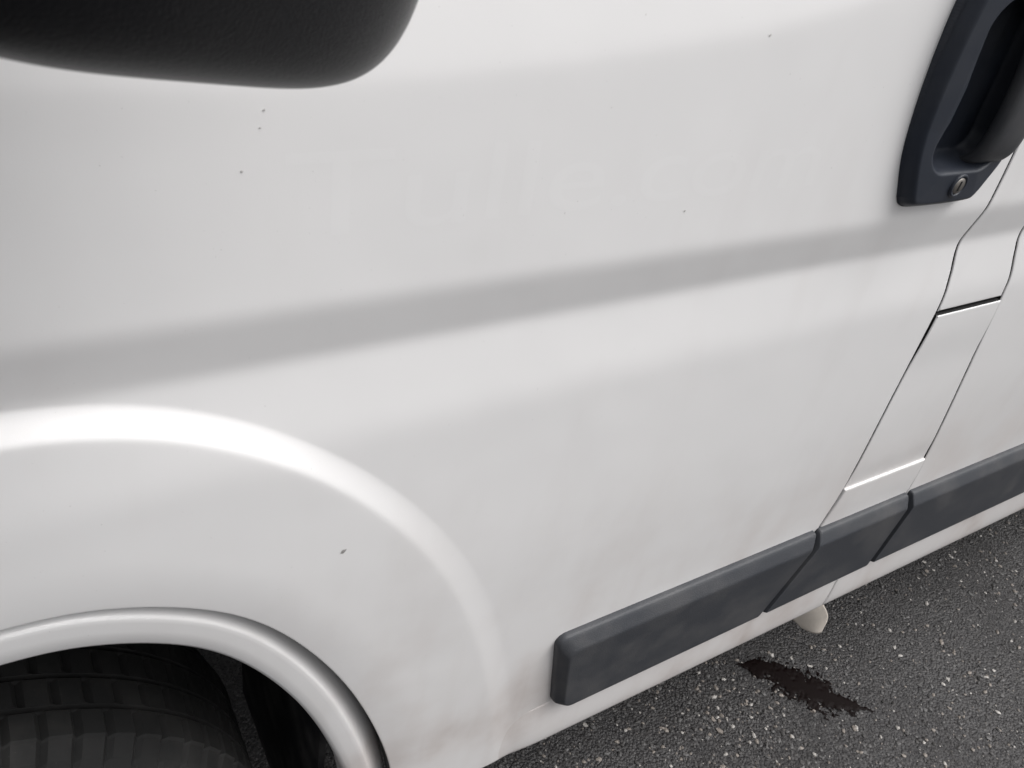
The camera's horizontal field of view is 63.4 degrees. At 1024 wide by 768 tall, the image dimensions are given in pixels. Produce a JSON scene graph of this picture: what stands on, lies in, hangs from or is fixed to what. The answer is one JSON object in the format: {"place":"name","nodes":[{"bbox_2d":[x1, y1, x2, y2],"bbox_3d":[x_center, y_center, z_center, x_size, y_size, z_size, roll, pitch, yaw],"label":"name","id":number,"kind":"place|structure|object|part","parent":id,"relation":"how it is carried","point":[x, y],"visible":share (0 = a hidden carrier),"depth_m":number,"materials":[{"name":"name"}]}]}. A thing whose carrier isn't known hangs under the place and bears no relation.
{"place":"outdoors","nodes":[
{"label":"outdoors","id":0,"kind":"place"},
{"bbox_2d":[195,508,1023,767],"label":"ground","id":1,"kind":"structure","parent":0,"point":[228,669],"depth_m":1.73,"materials":[{"name":"grey asphalt"}]},
{"bbox_2d":[0,0,1023,767],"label":"white van","id":2,"kind":"object","parent":1,"relation":"on","point":[444,382],"visible":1,"depth_m":0.63,"materials":[{"name":"paint"}]},
{"bbox_3d":[0.009,-0.009,0.703,1.108,1.223,0.128,-13,44,-29],"label":"front door","id":3,"kind":"part","parent":2,"relation":"part of","materials":[{"name":"white paint"}]},
{"bbox_2d":[490,512,1023,767],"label":"loose grit","id":4,"kind":"object","parent":1,"relation":"on","point":[732,726],"visible":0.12,"depth_m":1.68,"materials":[{"name":"grey gravel"}]},
{"bbox_2d":[737,654,873,719],"bbox_3d":[0.605,0.631,1.719,0.263,0.002,0.138,34,42,26],"label":"fluid stain","id":5,"kind":"object","parent":1,"relation":"on","point":[814,690],"visible":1,"depth_m":1.72,"materials":[{"name":"black liquid"}]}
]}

